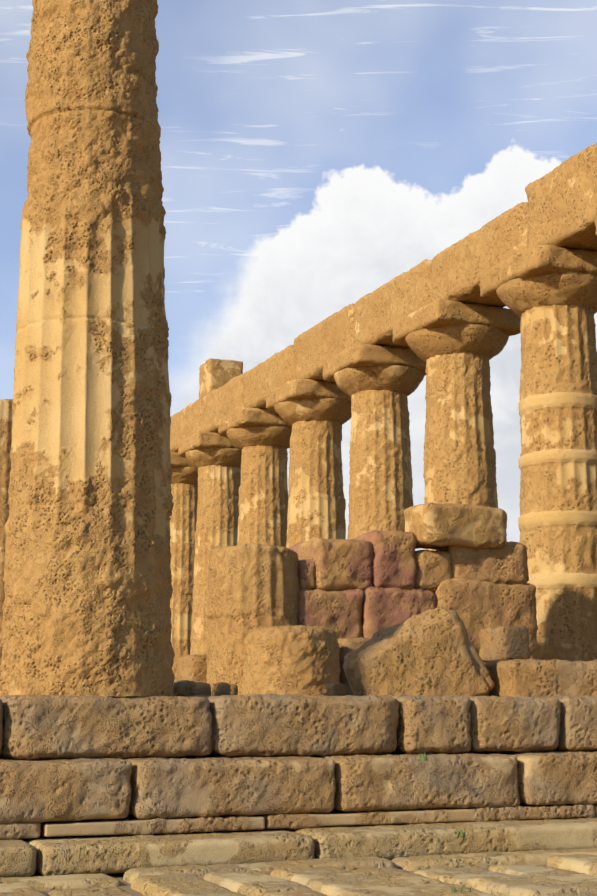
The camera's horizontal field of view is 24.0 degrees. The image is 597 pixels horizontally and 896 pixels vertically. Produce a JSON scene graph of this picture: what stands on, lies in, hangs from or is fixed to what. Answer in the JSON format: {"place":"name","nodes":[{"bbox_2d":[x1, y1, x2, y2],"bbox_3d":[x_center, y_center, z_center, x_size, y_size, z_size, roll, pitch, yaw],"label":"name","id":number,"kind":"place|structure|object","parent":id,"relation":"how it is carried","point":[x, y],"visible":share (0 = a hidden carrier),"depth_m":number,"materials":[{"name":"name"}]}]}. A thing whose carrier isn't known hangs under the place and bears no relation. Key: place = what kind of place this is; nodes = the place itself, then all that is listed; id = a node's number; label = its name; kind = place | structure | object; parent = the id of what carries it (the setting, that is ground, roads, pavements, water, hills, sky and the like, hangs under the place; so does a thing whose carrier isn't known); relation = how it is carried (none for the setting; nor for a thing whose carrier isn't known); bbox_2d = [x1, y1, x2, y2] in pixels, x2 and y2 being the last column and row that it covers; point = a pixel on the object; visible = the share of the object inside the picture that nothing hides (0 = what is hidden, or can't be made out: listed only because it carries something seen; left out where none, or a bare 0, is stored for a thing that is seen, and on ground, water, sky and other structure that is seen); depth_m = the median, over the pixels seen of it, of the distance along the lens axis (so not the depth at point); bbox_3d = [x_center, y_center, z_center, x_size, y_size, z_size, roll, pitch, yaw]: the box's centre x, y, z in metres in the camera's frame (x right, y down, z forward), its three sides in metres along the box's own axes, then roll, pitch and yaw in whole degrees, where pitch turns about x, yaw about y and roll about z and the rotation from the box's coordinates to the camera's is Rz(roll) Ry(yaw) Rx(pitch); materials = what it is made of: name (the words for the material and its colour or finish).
{"place":"outdoors","nodes":[
{"label":"outdoors","id":0,"kind":"place"},
{"bbox_2d":[0,399,12,679],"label":"column","id":1,"kind":"structure","parent":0,"point":[6,417],"depth_m":25.24,"materials":[{"name":"stone"}]},
{"bbox_2d":[30,865,546,895],"bbox_3d":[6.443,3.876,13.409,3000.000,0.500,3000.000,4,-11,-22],"label":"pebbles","id":2,"kind":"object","parent":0,"point":[126,887],"depth_m":9.23,"materials":[{"name":"brown stone"}]},
{"bbox_2d":[18,752,471,895],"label":"weeds","id":3,"kind":"object","parent":2,"relation":"on","point":[457,836],"visible":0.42,"depth_m":10.15,"materials":[{"name":"green"}]},
{"bbox_2d":[0,817,596,877],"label":"stone step","id":4,"kind":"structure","parent":2,"relation":"on","point":[67,855],"depth_m":10.10,"materials":[{"name":"stone"}]},
{"bbox_2d":[0,804,596,839],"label":"stone ledge","id":5,"kind":"object","parent":4,"relation":"on","point":[128,825],"visible":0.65,"depth_m":10.52,"materials":[{"name":"stone"}]},
{"bbox_2d":[0,750,596,823],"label":"stone block course","id":6,"kind":"object","parent":5,"relation":"on","point":[48,790],"visible":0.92,"depth_m":10.56,"materials":[{"name":"stone"}]},
{"bbox_2d":[0,693,596,759],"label":"stone block course","id":7,"kind":"object","parent":6,"relation":"on","point":[33,727],"visible":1,"depth_m":11.00,"materials":[{"name":"stone"}]},
{"bbox_2d":[0,0,174,696],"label":"column","id":8,"kind":"structure","parent":7,"relation":"on","point":[88,588],"depth_m":11.14,"materials":[{"name":"stone"}]},
{"bbox_2d":[484,659,596,697],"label":"block","id":9,"kind":"structure","parent":7,"relation":"on","point":[537,678],"depth_m":12.58,"materials":[{"name":"stone"}]},
{"bbox_3d":[-8.117,5.723,28.547,16.950,1.185,37.400,4,-11,-22],"label":"stylobate slab","id":10,"kind":"object","parent":2,"relation":"on","visible":0},
{"bbox_2d":[169,452,197,680],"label":"column","id":11,"kind":"structure","parent":10,"relation":"on","point":[184,491],"depth_m":36.84,"materials":[{"name":"beige stone"}]},
{"bbox_2d":[173,680,197,695],"bbox_3d":[-1.024,2.144,12.440,0.210,0.135,0.211,4,-11,-22],"label":"rubble","id":12,"kind":"object","parent":10,"relation":"on","point":[185,688],"visible":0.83,"depth_m":12.34,"materials":[{"name":"stone"}]},
{"bbox_2d":[176,654,207,682],"bbox_3d":[-1.252,2.915,17.341,0.360,0.683,0.627,4,-11,-22],"label":"block","id":13,"kind":"object","parent":10,"relation":"on","point":[193,667],"depth_m":17.09,"materials":[{"name":"stone"}]},
{"bbox_2d":[195,682,210,695],"bbox_3d":[-0.882,2.201,12.733,0.144,0.121,0.148,4,-11,-22],"label":"rubble","id":14,"kind":"object","parent":10,"relation":"on","point":[204,688],"visible":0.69,"depth_m":12.66,"materials":[{"name":"stone"}]},
{"bbox_2d":[178,431,241,654],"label":"column","id":15,"kind":"structure","parent":10,"relation":"on","point":[214,458],"depth_m":34.20,"materials":[{"name":"beige stone"}]},
{"bbox_2d":[210,682,230,695],"bbox_3d":[-0.734,2.253,13.029,0.185,0.128,0.188,4,-11,-22],"label":"rubble","id":16,"kind":"object","parent":10,"relation":"on","point":[220,688],"visible":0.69,"depth_m":12.94,"materials":[{"name":"stone"}]},
{"bbox_2d":[228,683,237,694],"bbox_3d":[-0.646,2.306,13.322,0.135,0.139,0.133,4,-11,-22],"label":"rubble","id":17,"kind":"object","parent":10,"relation":"on","point":[234,689],"visible":0.33,"depth_m":13.27,"materials":[{"name":"stone"}]},
{"bbox_2d":[206,543,298,694],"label":"broken column","id":18,"kind":"structure","parent":10,"relation":"on","point":[251,586],"depth_m":16.60,"materials":[{"name":"stone"}]},
{"bbox_2d":[218,407,291,546],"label":"column","id":19,"kind":"structure","parent":10,"relation":"on","point":[259,437],"depth_m":31.47,"materials":[{"name":"beige stone"}]},
{"bbox_2d":[241,625,340,695],"bbox_3d":[-0.077,2.462,16.109,1.122,0.798,1.131,4,-11,-22],"label":"column stump","id":20,"kind":"object","parent":10,"relation":"on","point":[293,660],"visible":0.96,"depth_m":15.65,"materials":[{"name":"stone"}]},
{"bbox_2d":[266,379,351,547],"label":"column","id":21,"kind":"structure","parent":10,"relation":"on","point":[315,414],"depth_m":28.65,"materials":[{"name":"beige stone"}]},
{"bbox_2d":[326,682,346,695],"bbox_3d":[0.373,2.347,13.597,0.155,0.129,0.158,4,-11,-22],"label":"rubble","id":22,"kind":"object","parent":10,"relation":"on","point":[336,689],"visible":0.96,"depth_m":13.53,"materials":[{"name":"stone"}]},
{"bbox_2d":[338,637,370,694],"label":"block","id":23,"kind":"structure","parent":10,"relation":"on","point":[347,645],"depth_m":16.68,"materials":[{"name":"stone"}]},
{"bbox_2d":[322,343,426,550],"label":"column","id":24,"kind":"structure","parent":10,"relation":"on","point":[378,384],"depth_m":25.86,"materials":[{"name":"beige stone"}]},
{"bbox_2d":[290,502,537,663],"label":"cella wall","id":25,"kind":"structure","parent":10,"relation":"on","point":[472,571],"depth_m":17.53,"materials":[{"name":"stone"}]},
{"bbox_2d":[342,607,494,696],"bbox_3d":[1.085,2.092,12.880,1.283,1.226,0.858,1,-10,-8],"label":"tilted block","id":26,"kind":"object","parent":10,"relation":"on","point":[433,652],"visible":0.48,"depth_m":12.52,"materials":[{"name":"stone"}]},
{"bbox_2d":[392,299,520,550],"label":"column","id":27,"kind":"structure","parent":10,"relation":"on","point":[456,346],"depth_m":23.08,"materials":[{"name":"beige stone"}]},
{"bbox_2d":[479,625,529,662],"bbox_3d":[2.377,2.274,16.244,0.362,0.387,0.618,4,-11,-22],"label":"block","id":28,"kind":"object","parent":10,"relation":"on","point":[503,642],"depth_m":15.99,"materials":[{"name":"stone"}]},
{"bbox_2d":[479,244,596,661],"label":"column","id":29,"kind":"structure","parent":10,"relation":"on","point":[547,294],"depth_m":20.08,"materials":[{"name":"beige stone"}]},
{"bbox_2d":[170,143,596,451],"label":"architrave","id":30,"kind":"object","parent":29,"relation":"on","point":[559,208],"visible":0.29,"depth_m":23.61,"materials":[{"name":"brown stone"}]},
{"bbox_2d":[199,358,242,398],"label":"frieze block","id":31,"kind":"structure","parent":30,"relation":"on","point":[214,374],"depth_m":34.94,"materials":[{"name":"beige stone"}]},
{"bbox_2d":[594,210,596,234],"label":"column","id":32,"kind":"structure","parent":10,"relation":"on","point":[595,216],"depth_m":18.60,"materials":[{"name":"beige stone"}]},
{"bbox_2d":[0,848,596,895],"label":"pavement","id":33,"kind":"structure","parent":0,"point":[568,872],"depth_m":9.07,"materials":[{"name":"stone"}]},
{"bbox_2d":[0,0,596,550],"label":"sky","id":34,"kind":"structure","parent":0,"point":[315,153],"materials":[{"name":"blue"}]}
]}

